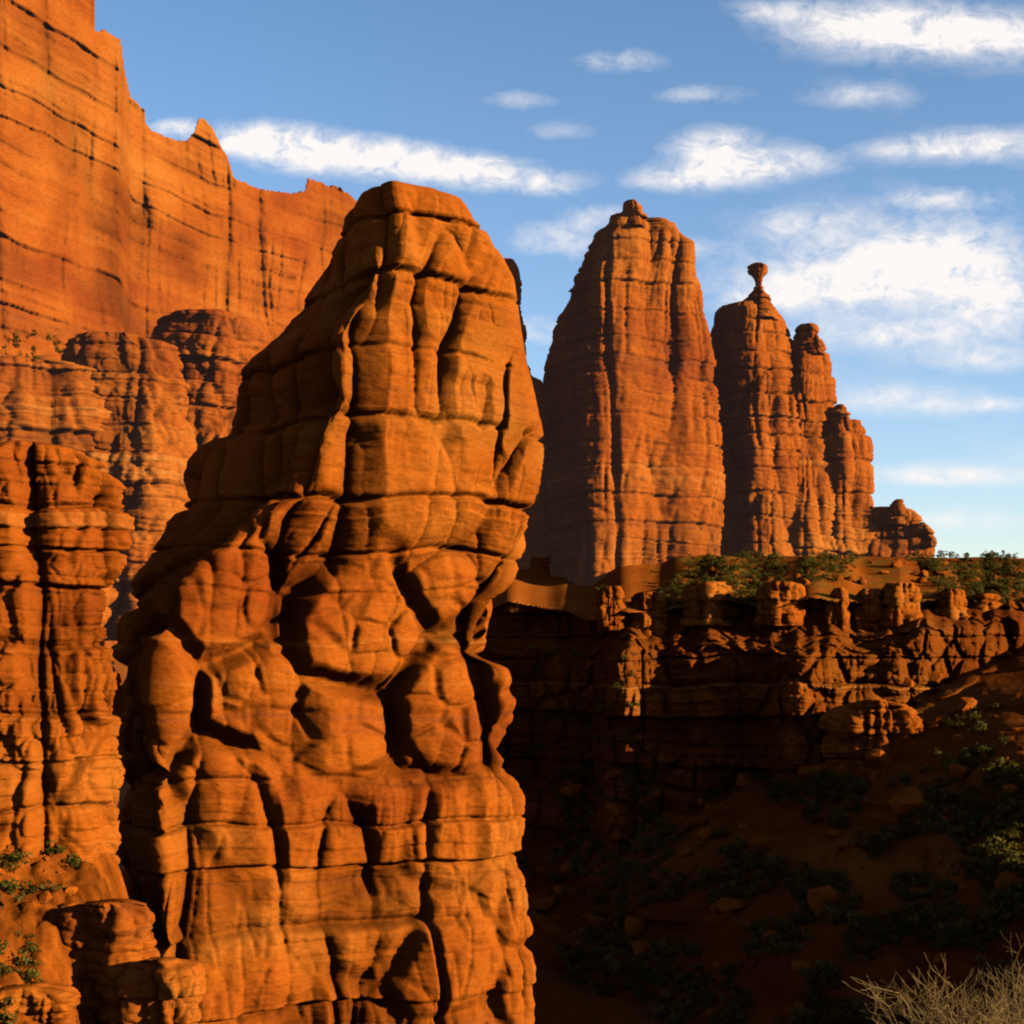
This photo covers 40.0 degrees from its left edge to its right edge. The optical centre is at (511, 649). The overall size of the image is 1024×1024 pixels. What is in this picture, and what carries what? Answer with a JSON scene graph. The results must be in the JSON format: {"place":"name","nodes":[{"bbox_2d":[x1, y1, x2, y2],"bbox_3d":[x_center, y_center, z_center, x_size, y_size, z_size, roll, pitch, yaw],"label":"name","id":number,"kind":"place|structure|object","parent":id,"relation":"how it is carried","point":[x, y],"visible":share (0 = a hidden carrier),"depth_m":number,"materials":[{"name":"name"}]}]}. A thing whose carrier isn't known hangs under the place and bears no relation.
{"place":"outdoors","nodes":[
{"label":"outdoors","id":0,"kind":"place"},
{"bbox_2d":[95,0,1023,557],"label":"sky","id":1,"kind":"structure","parent":0,"point":[869,154],"materials":[{"name":"blue"}]},
{"bbox_2d":[532,962,670,1023],"bbox_3d":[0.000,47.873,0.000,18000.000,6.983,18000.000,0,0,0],"label":"ground","id":2,"kind":"structure","parent":0,"point":[559,1002],"depth_m":191.10,"materials":[{"name":"soil"}]},
{"bbox_2d":[0,829,128,1023],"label":"rocky slope","id":3,"kind":"structure","parent":2,"relation":"on","point":[98,878],"depth_m":107.79,"materials":[{"name":"orange stone"}]},
{"bbox_2d":[0,982,80,1023],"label":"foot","id":4,"kind":"object","parent":3,"relation":"on","point":[46,1003],"visible":0.95,"depth_m":100.88},
{"bbox_2d":[57,899,159,1023],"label":"rock outcrop","id":5,"kind":"object","parent":3,"relation":"on","point":[109,941],"visible":0.62,"depth_m":106.77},
{"bbox_2d":[116,956,206,1023],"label":"rock outcrop","id":6,"kind":"object","parent":3,"relation":"on","point":[162,990],"visible":1,"depth_m":103.94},
{"bbox_2d":[0,0,356,872],"bbox_3d":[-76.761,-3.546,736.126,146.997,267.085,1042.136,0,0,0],"label":"back wall","id":7,"kind":"structure","parent":2,"relation":"on","point":[116,214],"depth_m":277.80,"materials":[{"name":"orange stone"}]},
{"bbox_2d":[0,356,122,640],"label":"rock column","id":8,"kind":"structure","parent":7,"relation":"attached to","point":[56,402],"depth_m":219.36,"materials":[{"name":"orange stone"}]},
{"bbox_2d":[0,440,134,864],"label":"buttress","id":9,"kind":"structure","parent":7,"relation":"attached to","point":[67,526],"depth_m":114.60,"materials":[{"name":"orange stone"}]},
{"bbox_2d":[61,331,196,639],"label":"buttress","id":10,"kind":"object","parent":7,"relation":"attached to","point":[145,442],"visible":0.43,"depth_m":224.21,"materials":[{"name":"orange stone"}]},
{"bbox_2d":[149,309,266,448],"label":"rock column","id":11,"kind":"structure","parent":7,"relation":"attached to","point":[218,349],"depth_m":237.19,"materials":[{"name":"orange stone"}]},
{"bbox_2d":[111,181,543,1023],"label":"tower","id":12,"kind":"structure","parent":2,"relation":"on","point":[321,811],"depth_m":126.46,"materials":[{"name":"orange stone"}]},
{"bbox_2d":[0,329,1023,1023],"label":"shrubs","id":13,"kind":"object","parent":2,"relation":"on","point":[1008,905],"visible":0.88,"depth_m":192.95,"materials":[{"name":"green plant"}]},
{"bbox_2d":[0,557,1023,1023],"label":"boulders","id":14,"kind":"object","parent":2,"relation":"on","point":[904,801],"visible":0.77,"depth_m":205.89,"materials":[{"name":"brown stone"}]},
{"bbox_2d":[476,555,1023,1023],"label":"mesa","id":15,"kind":"structure","parent":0,"point":[708,699],"depth_m":232.60,"materials":[{"name":"brown stone"}]},
{"bbox_2d":[504,258,551,569],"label":"tower","id":16,"kind":"structure","parent":15,"relation":"on","point":[536,531],"depth_m":300.08,"materials":[{"name":"brown stone"}]},
{"bbox_2d":[596,586,625,629],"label":"rock pillar","id":17,"kind":"structure","parent":15,"relation":"on","point":[610,604],"depth_m":247.58,"materials":[{"name":"orange stone"}]},
{"bbox_2d":[543,213,725,585],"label":"tower","id":18,"kind":"structure","parent":15,"relation":"on","point":[636,475],"depth_m":288.60,"materials":[{"name":"orange stone"}]},
{"bbox_2d":[621,199,647,227],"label":"rock knob","id":19,"kind":"object","parent":18,"relation":"on","point":[633,211],"visible":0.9,"depth_m":284.30,"materials":[{"name":"orange stone"}]},
{"bbox_2d":[628,592,668,635],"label":"rock outcrop","id":20,"kind":"object","parent":15,"relation":"on","point":[650,623],"visible":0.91,"depth_m":248.33,"materials":[{"name":"brown stone"}]},
{"bbox_2d":[680,581,733,625],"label":"rock outcrop","id":21,"kind":"object","parent":15,"relation":"on","point":[707,596],"visible":0.98,"depth_m":245.38,"materials":[{"name":"orange stone"}]},
{"bbox_2d":[710,300,801,555],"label":"tower","id":22,"kind":"structure","parent":15,"relation":"on","point":[752,382],"depth_m":302.43,"materials":[{"name":"orange stone"}]},
{"bbox_2d":[731,262,778,320],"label":"rock","id":23,"kind":"object","parent":22,"relation":"on","point":[758,294],"visible":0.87,"depth_m":299.58,"materials":[{"name":"orange stone"}]},
{"bbox_2d":[753,581,807,625],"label":"rock outcrop","id":24,"kind":"object","parent":15,"relation":"on","point":[774,596],"visible":0.98,"depth_m":240.28,"materials":[{"name":"orange stone"}]},
{"bbox_2d":[789,339,838,556],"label":"tower","id":25,"kind":"structure","parent":15,"relation":"on","point":[814,387],"depth_m":305.35,"materials":[{"name":"orange stone"}]},
{"bbox_2d":[791,323,824,354],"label":"cap","id":26,"kind":"object","parent":25,"relation":"on","point":[806,336],"visible":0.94,"depth_m":303.77,"materials":[{"name":"orange stone"}]},
{"bbox_2d":[824,588,849,631],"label":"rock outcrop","id":27,"kind":"object","parent":15,"relation":"on","point":[837,613],"visible":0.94,"depth_m":240.09,"materials":[{"name":"orange stone"}]},
{"bbox_2d":[821,418,878,556],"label":"tower","id":28,"kind":"structure","parent":15,"relation":"on","point":[849,454],"depth_m":308.00,"materials":[{"name":"orange stone"}]},
{"bbox_2d":[825,404,851,431],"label":"rock knob","id":29,"kind":"object","parent":28,"relation":"on","point":[840,412],"visible":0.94,"depth_m":306.25,"materials":[{"name":"orange stone"}]},
{"bbox_2d":[855,588,881,631],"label":"rock pillar","id":30,"kind":"structure","parent":15,"relation":"on","point":[868,608],"depth_m":240.97,"materials":[{"name":"brown stone"}]},
{"bbox_2d":[818,699,925,767],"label":"rock outcrop","id":31,"kind":"object","parent":15,"relation":"on","point":[856,731],"visible":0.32,"depth_m":216.19,"materials":[{"name":"brown stone"}]},
{"bbox_2d":[867,506,934,557],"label":"rock formation","id":32,"kind":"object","parent":15,"relation":"on","point":[897,540],"depth_m":310.94,"materials":[{"name":"orange stone"}]},
{"bbox_2d":[881,499,907,525],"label":"rock knob","id":33,"kind":"object","parent":32,"relation":"on","point":[896,513],"visible":1,"depth_m":308.35,"materials":[{"name":"orange stone"}]},
{"bbox_2d":[912,522,936,546],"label":"boulder","id":34,"kind":"object","parent":32,"relation":"on","point":[927,531],"visible":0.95,"depth_m":309.59,"materials":[{"name":"orange stone"}]},
{"bbox_2d":[880,583,922,626],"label":"rock outcrop","id":35,"kind":"object","parent":15,"relation":"on","point":[900,601],"visible":0.94,"depth_m":239.63,"materials":[{"name":"orange stone"}]},
{"bbox_2d":[932,588,969,619],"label":"rock outcrop","id":36,"kind":"object","parent":15,"relation":"on","point":[953,604],"visible":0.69,"depth_m":244.87,"materials":[{"name":"orange stone"}]},
{"bbox_2d":[967,593,1002,611],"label":"rock outcrop","id":37,"kind":"object","parent":15,"relation":"on","point":[986,602],"visible":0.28,"depth_m":252.78,"materials":[{"name":"orange stone"}]},
{"bbox_2d":[842,953,1023,1023],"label":"dry bush","id":38,"kind":"object","parent":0,"point":[935,1007],"visible":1,"depth_m":7.73,"materials":[{"name":"beige plant"}]},
{"bbox_2d":[890,930,1023,1023],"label":"dry bush","id":39,"kind":"object","parent":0,"point":[1002,1020],"visible":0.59,"depth_m":9.38,"materials":[{"name":"beige plant"}]},
{"bbox_2d":[980,962,1023,1023],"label":"dry bush","id":40,"kind":"object","parent":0,"point":[1012,993],"visible":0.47,"depth_m":10.47,"materials":[{"name":"beige plant"}]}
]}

